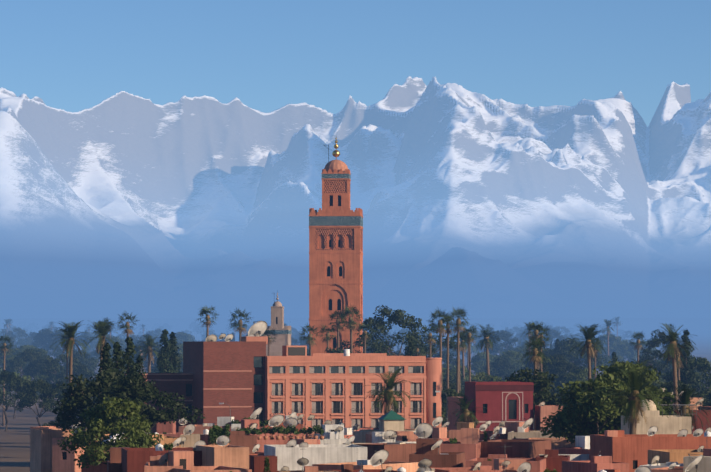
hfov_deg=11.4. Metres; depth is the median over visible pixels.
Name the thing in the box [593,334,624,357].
tree
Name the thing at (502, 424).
dish
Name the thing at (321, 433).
shrub
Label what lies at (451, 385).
tree
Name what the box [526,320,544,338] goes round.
palm
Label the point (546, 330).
palm
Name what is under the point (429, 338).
palm
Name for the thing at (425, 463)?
dish
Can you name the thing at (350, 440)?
dish
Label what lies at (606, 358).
tree
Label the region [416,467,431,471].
dish
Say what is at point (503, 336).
tree
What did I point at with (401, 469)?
tank
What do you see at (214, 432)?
shrub
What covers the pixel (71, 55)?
sky
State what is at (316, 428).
shrub
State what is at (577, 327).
tree
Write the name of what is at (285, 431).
shrub
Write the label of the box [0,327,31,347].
tree
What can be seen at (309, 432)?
shrub
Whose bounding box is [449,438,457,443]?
shrub
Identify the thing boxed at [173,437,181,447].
dish
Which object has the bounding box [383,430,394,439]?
dish
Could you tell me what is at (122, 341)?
tree
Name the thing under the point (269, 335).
palm
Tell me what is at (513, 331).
tree
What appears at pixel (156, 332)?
tree
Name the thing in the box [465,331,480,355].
tree
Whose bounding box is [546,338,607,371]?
tree
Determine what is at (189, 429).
dish
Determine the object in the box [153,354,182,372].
tree
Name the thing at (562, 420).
tree
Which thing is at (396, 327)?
tree
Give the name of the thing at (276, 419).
dish
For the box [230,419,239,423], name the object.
shrub
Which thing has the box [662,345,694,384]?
palm
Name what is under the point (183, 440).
dish
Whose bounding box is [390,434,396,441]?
dish
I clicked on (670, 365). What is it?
tree
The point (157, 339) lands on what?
tree
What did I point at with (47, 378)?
tree
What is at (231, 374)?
brick hotel
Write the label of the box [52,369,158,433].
tree
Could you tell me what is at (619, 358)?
tree
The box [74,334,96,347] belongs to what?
tree
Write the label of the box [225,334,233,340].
dish
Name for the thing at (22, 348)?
tree
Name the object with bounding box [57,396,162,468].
tree
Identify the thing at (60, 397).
tree
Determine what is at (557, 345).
tree
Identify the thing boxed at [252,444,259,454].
dish
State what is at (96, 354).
tree
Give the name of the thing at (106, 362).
tree
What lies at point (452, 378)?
tree
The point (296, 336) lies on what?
tree
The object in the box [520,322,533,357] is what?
palm
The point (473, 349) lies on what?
tree
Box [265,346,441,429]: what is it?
pink hotel
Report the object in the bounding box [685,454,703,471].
dish
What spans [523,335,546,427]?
palm
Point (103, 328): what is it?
palm
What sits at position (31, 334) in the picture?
tree
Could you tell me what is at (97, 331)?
palm
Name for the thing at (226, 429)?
shrub
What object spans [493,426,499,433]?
dish
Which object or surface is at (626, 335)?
tree
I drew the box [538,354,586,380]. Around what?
tree
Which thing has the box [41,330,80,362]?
tree
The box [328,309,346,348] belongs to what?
palm
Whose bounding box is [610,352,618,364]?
tree
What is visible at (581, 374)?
tree
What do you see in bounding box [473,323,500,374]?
palm
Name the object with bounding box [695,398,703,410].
dish
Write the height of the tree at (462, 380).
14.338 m
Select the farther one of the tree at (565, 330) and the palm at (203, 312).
the tree at (565, 330)
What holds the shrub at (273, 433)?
on the medina
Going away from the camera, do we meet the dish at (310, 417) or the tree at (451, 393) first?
the dish at (310, 417)
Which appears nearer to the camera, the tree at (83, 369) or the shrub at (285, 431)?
the shrub at (285, 431)
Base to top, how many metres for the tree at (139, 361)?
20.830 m
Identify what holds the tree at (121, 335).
on the ground
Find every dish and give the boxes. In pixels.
[159,453,167,465]
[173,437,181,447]
[179,417,187,425]
[179,437,186,444]
[183,424,194,434]
[193,440,205,450]
[206,334,216,340]
[216,435,229,446]
[219,333,225,338]
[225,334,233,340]
[248,321,267,335]
[250,407,261,418]
[250,423,257,429]
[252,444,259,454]
[268,414,283,426]
[280,466,288,470]
[283,417,297,426]
[286,439,296,446]
[288,412,296,417]
[297,414,303,429]
[297,457,308,471]
[299,442,307,446]
[307,415,314,427]
[335,426,342,438]
[346,436,354,446]
[352,424,359,430]
[370,450,388,471]
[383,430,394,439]
[384,466,392,471]
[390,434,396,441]
[415,423,432,437]
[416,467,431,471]
[418,458,431,470]
[431,439,442,452]
[432,416,442,425]
[443,421,449,430]
[473,462,480,469]
[479,423,487,430]
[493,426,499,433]
[499,421,505,426]
[501,460,510,471]
[517,462,530,471]
[522,418,533,431]
[635,466,650,471]
[647,426,657,435]
[652,455,659,465]
[669,462,676,469]
[677,429,687,436]
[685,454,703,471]
[693,428,703,436]
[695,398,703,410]
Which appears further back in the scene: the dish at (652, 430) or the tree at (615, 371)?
the tree at (615, 371)
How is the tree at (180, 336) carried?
on the ground
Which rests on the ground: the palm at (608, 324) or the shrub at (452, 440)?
the palm at (608, 324)
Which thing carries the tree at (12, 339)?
on the ground
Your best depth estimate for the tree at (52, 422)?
696.86 m
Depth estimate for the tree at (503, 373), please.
1230.98 m
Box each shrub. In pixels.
[163,443,172,450]
[208,427,213,444]
[210,424,216,444]
[213,425,219,444]
[223,423,230,444]
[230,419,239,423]
[243,427,250,434]
[249,428,255,434]
[255,429,261,439]
[261,426,270,439]
[263,456,270,471]
[268,427,274,439]
[272,425,283,439]
[281,428,288,439]
[287,425,295,439]
[293,429,299,438]
[299,427,307,438]
[307,426,311,438]
[311,425,320,438]
[318,428,323,439]
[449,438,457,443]
[483,431,487,441]
[544,468,557,471]
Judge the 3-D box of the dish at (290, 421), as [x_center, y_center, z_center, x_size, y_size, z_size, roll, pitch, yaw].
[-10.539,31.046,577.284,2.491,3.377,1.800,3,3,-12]
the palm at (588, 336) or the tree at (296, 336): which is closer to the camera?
the palm at (588, 336)
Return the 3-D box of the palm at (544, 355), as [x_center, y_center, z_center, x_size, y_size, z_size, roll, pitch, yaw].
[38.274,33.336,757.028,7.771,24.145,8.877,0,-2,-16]
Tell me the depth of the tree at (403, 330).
2389.35 m
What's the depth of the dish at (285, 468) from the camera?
358.66 m
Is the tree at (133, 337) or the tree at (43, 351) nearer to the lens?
the tree at (43, 351)
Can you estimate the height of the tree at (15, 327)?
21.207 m
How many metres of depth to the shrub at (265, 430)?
516.04 m
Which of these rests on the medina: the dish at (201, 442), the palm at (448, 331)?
the dish at (201, 442)
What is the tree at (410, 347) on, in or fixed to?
on the ground
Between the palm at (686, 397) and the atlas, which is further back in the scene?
the atlas
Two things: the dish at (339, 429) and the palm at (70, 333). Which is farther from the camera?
the palm at (70, 333)
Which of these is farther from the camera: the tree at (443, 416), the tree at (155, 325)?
the tree at (155, 325)
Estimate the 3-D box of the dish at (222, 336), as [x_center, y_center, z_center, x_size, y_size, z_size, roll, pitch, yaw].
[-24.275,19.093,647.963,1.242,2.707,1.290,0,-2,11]
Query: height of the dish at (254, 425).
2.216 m
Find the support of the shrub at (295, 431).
on the medina
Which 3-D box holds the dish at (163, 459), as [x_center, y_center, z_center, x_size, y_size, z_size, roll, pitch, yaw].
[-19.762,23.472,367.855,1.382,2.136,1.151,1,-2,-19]
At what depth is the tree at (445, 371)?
1015.16 m
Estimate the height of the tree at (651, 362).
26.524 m
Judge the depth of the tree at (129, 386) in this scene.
534.50 m
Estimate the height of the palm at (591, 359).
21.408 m
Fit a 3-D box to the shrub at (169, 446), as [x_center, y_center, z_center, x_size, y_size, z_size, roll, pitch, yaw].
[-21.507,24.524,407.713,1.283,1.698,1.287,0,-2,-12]
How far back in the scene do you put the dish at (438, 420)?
594.62 m
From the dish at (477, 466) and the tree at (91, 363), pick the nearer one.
the dish at (477, 466)
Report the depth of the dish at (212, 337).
643.77 m
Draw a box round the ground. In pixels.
[0,318,710,471]
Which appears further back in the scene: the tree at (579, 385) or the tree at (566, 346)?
the tree at (566, 346)
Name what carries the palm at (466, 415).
on the ground
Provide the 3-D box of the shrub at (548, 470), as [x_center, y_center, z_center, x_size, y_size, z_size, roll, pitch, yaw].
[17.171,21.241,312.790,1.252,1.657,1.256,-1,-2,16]
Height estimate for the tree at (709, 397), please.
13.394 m
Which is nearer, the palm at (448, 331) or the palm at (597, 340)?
the palm at (448, 331)
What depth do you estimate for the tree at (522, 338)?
2534.87 m
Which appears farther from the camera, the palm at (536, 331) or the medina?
the palm at (536, 331)
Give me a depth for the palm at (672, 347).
648.12 m
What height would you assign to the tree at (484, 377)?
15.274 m
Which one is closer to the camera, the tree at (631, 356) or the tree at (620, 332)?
the tree at (631, 356)
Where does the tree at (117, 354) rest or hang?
on the ground
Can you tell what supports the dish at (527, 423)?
on the medina
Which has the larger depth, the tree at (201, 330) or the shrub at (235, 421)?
the tree at (201, 330)
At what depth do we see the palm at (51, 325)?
2839.58 m
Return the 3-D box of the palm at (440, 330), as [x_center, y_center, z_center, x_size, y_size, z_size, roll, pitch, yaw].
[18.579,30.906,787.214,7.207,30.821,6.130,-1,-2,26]
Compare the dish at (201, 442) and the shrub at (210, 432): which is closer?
the dish at (201, 442)
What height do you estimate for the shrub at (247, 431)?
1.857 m
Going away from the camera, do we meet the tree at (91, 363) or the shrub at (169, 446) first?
the shrub at (169, 446)
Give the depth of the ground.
7619.79 m
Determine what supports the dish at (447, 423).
on the medina
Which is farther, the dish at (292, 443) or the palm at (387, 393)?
the palm at (387, 393)
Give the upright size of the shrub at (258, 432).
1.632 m
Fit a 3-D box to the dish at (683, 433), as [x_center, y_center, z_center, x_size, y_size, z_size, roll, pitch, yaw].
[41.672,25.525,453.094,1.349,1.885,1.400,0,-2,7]
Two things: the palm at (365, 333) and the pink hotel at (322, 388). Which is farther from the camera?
the palm at (365, 333)
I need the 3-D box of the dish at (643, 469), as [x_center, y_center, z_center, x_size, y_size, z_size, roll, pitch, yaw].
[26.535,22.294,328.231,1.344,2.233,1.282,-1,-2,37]
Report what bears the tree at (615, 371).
on the ground
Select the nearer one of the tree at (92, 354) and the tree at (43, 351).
the tree at (43, 351)
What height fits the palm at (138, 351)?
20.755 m
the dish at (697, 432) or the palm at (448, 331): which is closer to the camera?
the dish at (697, 432)
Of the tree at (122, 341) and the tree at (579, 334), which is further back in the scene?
the tree at (579, 334)
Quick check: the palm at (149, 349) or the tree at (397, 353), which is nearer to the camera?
the palm at (149, 349)
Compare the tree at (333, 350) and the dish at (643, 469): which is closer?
the dish at (643, 469)
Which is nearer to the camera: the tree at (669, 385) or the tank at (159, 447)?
the tank at (159, 447)
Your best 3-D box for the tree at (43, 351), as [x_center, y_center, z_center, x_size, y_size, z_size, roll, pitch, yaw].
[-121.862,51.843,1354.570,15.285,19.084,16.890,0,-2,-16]
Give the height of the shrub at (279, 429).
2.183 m
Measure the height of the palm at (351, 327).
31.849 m
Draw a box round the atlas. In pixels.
[0,76,710,318]
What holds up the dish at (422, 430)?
on the medina
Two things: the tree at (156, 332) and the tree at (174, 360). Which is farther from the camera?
the tree at (156, 332)
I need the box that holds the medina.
[30,392,710,471]
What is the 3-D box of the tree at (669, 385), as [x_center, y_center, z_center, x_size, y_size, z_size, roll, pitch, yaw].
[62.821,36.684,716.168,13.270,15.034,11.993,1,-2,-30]
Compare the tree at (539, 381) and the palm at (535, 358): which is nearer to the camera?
the tree at (539, 381)
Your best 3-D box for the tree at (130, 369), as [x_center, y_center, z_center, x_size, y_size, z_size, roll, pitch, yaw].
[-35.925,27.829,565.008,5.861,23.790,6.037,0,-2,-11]
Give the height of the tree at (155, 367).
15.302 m
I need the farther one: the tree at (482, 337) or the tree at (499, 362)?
the tree at (482, 337)
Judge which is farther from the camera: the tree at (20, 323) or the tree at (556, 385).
the tree at (20, 323)
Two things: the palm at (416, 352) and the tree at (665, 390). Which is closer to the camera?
the tree at (665, 390)
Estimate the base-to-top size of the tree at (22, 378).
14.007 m
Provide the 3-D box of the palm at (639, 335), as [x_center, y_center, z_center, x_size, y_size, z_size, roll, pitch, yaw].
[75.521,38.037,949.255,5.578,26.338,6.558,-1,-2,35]
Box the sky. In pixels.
[0,0,710,126]
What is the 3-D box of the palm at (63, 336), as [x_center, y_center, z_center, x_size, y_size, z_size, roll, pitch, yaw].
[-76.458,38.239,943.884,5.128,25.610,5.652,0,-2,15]
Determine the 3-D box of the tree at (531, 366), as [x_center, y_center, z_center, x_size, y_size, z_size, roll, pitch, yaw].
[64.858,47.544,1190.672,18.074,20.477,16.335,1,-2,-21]
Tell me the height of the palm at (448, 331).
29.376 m
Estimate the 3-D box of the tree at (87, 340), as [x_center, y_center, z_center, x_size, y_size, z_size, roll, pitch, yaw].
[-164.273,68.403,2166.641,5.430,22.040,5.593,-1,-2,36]
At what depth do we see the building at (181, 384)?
641.39 m
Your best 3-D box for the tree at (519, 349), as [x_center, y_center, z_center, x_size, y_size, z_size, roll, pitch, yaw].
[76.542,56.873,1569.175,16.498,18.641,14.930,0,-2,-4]
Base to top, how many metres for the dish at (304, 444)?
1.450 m
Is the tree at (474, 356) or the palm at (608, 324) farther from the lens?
the palm at (608, 324)
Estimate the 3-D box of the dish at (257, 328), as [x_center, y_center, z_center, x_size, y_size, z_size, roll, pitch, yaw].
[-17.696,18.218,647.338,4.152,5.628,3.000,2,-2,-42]
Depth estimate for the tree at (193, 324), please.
4732.19 m
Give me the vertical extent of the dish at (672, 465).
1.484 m
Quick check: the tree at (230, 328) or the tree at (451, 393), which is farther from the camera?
the tree at (230, 328)
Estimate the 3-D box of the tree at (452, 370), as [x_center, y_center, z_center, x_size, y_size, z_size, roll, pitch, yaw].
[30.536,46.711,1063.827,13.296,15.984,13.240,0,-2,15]
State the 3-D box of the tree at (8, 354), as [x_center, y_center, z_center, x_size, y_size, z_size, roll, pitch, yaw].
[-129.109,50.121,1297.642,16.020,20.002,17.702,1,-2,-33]
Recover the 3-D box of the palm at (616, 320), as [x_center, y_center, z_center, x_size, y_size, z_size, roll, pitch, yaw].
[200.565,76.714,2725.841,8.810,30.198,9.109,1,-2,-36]
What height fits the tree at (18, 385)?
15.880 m
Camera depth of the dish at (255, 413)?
598.02 m
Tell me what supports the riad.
on the ground
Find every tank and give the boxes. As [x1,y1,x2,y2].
[156,444,162,450]
[397,467,405,471]
[704,431,710,436]
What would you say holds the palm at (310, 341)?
on the ground
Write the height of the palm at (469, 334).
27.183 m
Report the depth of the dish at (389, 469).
334.03 m
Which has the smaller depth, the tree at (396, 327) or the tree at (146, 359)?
the tree at (146, 359)
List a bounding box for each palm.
[0,334,14,425]
[3,319,12,332]
[47,321,54,350]
[50,320,90,394]
[59,333,68,412]
[84,319,119,393]
[93,320,108,338]
[117,311,138,336]
[134,334,162,372]
[135,345,144,354]
[195,305,218,337]
[228,308,251,340]
[263,328,277,355]
[299,323,320,355]
[319,324,336,352]
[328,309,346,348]
[334,304,363,352]
[354,322,373,352]
[363,367,411,413]
[414,341,424,355]
[420,325,438,357]
[426,309,451,426]
[441,315,455,429]
[445,395,485,427]
[447,307,469,392]
[449,331,466,392]
[452,332,475,379]
[459,325,480,381]
[465,331,474,373]
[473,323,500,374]
[519,336,553,369]
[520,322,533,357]
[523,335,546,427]
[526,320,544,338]
[531,322,551,390]
[569,324,608,388]
[584,351,599,377]
[591,337,601,379]
[599,319,614,355]
[600,363,668,433]
[612,317,621,337]
[630,331,648,360]
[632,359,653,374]
[651,323,696,409]
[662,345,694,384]
[662,384,709,429]
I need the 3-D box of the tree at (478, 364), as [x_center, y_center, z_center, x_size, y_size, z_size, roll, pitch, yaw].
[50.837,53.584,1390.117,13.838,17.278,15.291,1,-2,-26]
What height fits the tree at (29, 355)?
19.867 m
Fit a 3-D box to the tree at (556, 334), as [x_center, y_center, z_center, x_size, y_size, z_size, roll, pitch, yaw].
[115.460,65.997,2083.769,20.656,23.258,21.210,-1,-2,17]
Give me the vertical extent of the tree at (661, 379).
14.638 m
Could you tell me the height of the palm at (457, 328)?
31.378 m
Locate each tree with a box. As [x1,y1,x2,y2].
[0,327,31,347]
[0,336,16,348]
[0,346,24,372]
[0,370,30,430]
[0,372,31,418]
[5,326,22,338]
[5,349,62,404]
[12,345,35,357]
[12,379,61,426]
[16,321,26,327]
[20,331,36,344]
[20,347,48,392]
[23,359,61,407]
[29,323,38,331]
[29,375,53,411]
[31,328,60,350]
[37,381,67,399]
[39,353,89,385]
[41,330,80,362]
[42,416,68,425]
[48,345,75,363]
[50,362,95,405]
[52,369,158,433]
[56,382,95,415]
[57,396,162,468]
[59,350,99,370]
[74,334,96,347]
[77,331,93,344]
[82,330,89,354]
[82,373,204,430]
[84,326,94,332]
[87,350,99,371]
[88,344,95,351]
[94,339,124,357]
[95,343,115,433]
[105,334,125,346]
[109,342,125,391]
[109,348,134,372]
[117,330,134,338]
[121,337,140,401]
[124,335,144,342]
[125,340,161,371]
[132,334,158,368]
[135,355,151,432]
[145,365,180,372]
[146,329,162,337]
[151,323,161,328]
[153,333,169,344]
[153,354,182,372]
[156,329,176,372]
[159,323,170,328]
[167,332,180,372]
[168,332,191,344]
[174,344,182,369]
[189,321,200,335]
[194,325,206,340]
[202,330,218,340]
[227,322,238,332]
[291,327,302,343]
[291,336,307,347]
[294,334,300,343]
[324,347,350,352]
[335,305,455,357]
[369,330,392,348]
[387,324,400,331]
[387,350,403,355]
[390,329,419,354]
[403,337,415,355]
[418,334,436,348]
[431,341,455,355]
[431,350,464,368]
[441,388,463,431]
[441,404,447,424]
[442,363,460,373]
[442,367,453,382]
[442,373,464,389]
[442,379,464,396]
[449,365,474,380]
[453,373,468,388]
[460,345,478,357]
[463,372,508,387]
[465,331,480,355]
[465,355,485,374]
[471,351,497,381]
[477,329,499,341]
[478,357,515,377]
[482,330,522,355]
[490,350,526,374]
[490,369,510,381]
[504,367,565,430]
[505,326,524,347]
[515,345,532,365]
[516,329,533,344]
[521,348,579,372]
[533,391,566,413]
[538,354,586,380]
[540,373,660,443]
[542,357,552,393]
[543,325,559,347]
[543,329,568,347]
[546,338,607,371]
[550,339,561,371]
[550,381,563,397]
[554,326,573,340]
[554,372,575,386]
[559,380,586,421]
[561,359,675,442]
[562,368,598,391]
[572,341,610,366]
[574,333,584,340]
[575,323,584,332]
[587,384,679,435]
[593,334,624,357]
[596,357,613,372]
[609,355,625,364]
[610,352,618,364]
[615,329,623,335]
[615,340,643,361]
[622,330,635,340]
[625,340,655,359]
[629,346,634,361]
[639,329,690,372]
[655,373,666,382]
[656,354,705,382]
[656,381,694,396]
[661,357,710,393]
[661,380,708,403]
[668,343,684,381]
[677,330,698,394]
[701,389,710,402]
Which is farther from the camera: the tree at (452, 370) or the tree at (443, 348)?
the tree at (443, 348)
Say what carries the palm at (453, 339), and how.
on the ground
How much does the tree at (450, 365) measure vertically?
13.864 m
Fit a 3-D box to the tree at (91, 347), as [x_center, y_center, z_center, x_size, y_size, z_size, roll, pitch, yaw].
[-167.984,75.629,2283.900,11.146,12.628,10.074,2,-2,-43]
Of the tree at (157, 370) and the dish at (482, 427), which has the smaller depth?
the dish at (482, 427)
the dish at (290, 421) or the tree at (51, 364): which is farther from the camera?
the tree at (51, 364)
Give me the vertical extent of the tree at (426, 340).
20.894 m
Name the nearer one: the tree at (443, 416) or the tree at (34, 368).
the tree at (443, 416)
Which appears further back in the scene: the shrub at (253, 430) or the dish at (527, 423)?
the dish at (527, 423)
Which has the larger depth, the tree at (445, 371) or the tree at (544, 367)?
the tree at (445, 371)
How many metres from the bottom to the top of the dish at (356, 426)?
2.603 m
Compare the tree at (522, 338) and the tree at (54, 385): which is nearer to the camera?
the tree at (54, 385)
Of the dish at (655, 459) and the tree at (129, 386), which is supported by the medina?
the dish at (655, 459)
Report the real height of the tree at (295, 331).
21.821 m
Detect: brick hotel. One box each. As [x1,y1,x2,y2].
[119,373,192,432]
[183,336,267,424]
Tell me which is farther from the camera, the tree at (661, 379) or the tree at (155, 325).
the tree at (155, 325)
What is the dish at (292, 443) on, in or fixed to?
on the medina
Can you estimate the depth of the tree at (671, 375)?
828.50 m
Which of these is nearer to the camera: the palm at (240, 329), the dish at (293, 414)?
the dish at (293, 414)
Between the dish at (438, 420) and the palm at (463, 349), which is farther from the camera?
the palm at (463, 349)
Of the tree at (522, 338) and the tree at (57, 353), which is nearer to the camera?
the tree at (57, 353)
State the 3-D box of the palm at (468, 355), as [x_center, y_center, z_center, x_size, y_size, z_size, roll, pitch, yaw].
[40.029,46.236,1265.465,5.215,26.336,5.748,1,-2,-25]
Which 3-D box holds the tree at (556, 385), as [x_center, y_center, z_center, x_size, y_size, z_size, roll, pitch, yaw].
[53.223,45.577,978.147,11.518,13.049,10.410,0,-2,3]
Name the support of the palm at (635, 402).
on the ground
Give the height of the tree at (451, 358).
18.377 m
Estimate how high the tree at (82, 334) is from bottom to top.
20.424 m
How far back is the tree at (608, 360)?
1521.42 m
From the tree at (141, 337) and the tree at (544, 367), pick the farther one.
the tree at (141, 337)
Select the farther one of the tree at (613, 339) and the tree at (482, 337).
the tree at (482, 337)
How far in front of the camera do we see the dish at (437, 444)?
418.65 m
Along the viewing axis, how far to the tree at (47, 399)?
854.48 m
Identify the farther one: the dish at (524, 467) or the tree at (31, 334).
the tree at (31, 334)
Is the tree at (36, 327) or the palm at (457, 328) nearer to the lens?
the palm at (457, 328)
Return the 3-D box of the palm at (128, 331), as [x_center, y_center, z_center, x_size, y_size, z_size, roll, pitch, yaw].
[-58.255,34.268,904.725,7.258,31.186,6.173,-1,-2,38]
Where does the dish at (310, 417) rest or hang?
on the medina
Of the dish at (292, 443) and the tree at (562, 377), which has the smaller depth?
the dish at (292, 443)
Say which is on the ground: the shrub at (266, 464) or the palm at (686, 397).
the palm at (686, 397)
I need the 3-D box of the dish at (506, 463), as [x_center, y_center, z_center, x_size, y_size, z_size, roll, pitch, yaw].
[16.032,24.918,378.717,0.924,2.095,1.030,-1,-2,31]
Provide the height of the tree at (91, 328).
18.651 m
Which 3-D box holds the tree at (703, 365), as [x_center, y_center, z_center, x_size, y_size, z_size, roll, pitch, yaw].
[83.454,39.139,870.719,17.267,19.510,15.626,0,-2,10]
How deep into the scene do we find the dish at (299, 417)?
595.82 m
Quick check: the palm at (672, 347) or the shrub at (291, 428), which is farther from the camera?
the palm at (672, 347)
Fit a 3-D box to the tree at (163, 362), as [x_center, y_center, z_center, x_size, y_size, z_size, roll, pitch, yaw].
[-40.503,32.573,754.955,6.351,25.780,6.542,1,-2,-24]
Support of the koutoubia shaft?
on the ground
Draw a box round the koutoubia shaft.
[309,227,362,355]
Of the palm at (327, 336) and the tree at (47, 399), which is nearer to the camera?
the palm at (327, 336)
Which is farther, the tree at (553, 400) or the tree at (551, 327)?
the tree at (551, 327)
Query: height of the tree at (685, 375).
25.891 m
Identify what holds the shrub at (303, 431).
on the medina
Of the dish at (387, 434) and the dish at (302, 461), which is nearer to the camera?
the dish at (302, 461)
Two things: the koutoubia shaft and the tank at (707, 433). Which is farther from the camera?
the koutoubia shaft
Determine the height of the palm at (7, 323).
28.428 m
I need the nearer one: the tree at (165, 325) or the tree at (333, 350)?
the tree at (333, 350)
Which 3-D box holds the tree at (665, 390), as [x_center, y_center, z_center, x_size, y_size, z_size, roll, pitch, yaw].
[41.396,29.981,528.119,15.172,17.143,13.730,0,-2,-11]
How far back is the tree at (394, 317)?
866.59 m
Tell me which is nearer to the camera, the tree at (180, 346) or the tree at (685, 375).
the tree at (685, 375)
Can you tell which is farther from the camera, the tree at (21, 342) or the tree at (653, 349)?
the tree at (21, 342)
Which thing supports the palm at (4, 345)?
on the ground
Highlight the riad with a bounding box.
[465,382,533,432]
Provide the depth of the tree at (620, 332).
4372.58 m
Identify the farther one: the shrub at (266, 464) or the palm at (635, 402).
the palm at (635, 402)
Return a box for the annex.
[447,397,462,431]
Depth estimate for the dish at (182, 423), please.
607.52 m
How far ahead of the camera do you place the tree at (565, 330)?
3085.68 m
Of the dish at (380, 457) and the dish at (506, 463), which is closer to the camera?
the dish at (380, 457)
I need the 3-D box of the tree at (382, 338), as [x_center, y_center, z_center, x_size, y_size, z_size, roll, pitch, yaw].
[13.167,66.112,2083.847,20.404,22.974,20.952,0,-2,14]
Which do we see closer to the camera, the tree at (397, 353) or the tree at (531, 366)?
the tree at (397, 353)
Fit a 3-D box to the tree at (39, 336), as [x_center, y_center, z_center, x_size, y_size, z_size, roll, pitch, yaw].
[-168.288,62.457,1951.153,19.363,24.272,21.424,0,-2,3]
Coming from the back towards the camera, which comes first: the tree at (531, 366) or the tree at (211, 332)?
the tree at (211, 332)
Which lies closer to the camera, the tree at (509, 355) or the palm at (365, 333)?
the palm at (365, 333)
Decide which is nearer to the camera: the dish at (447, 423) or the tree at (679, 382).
the dish at (447, 423)
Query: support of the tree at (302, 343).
on the ground
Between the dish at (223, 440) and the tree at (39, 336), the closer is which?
the dish at (223, 440)
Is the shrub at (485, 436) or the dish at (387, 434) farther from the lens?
the dish at (387, 434)
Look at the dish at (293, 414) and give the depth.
603.60 m
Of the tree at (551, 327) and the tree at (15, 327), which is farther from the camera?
the tree at (15, 327)
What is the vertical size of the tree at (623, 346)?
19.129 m

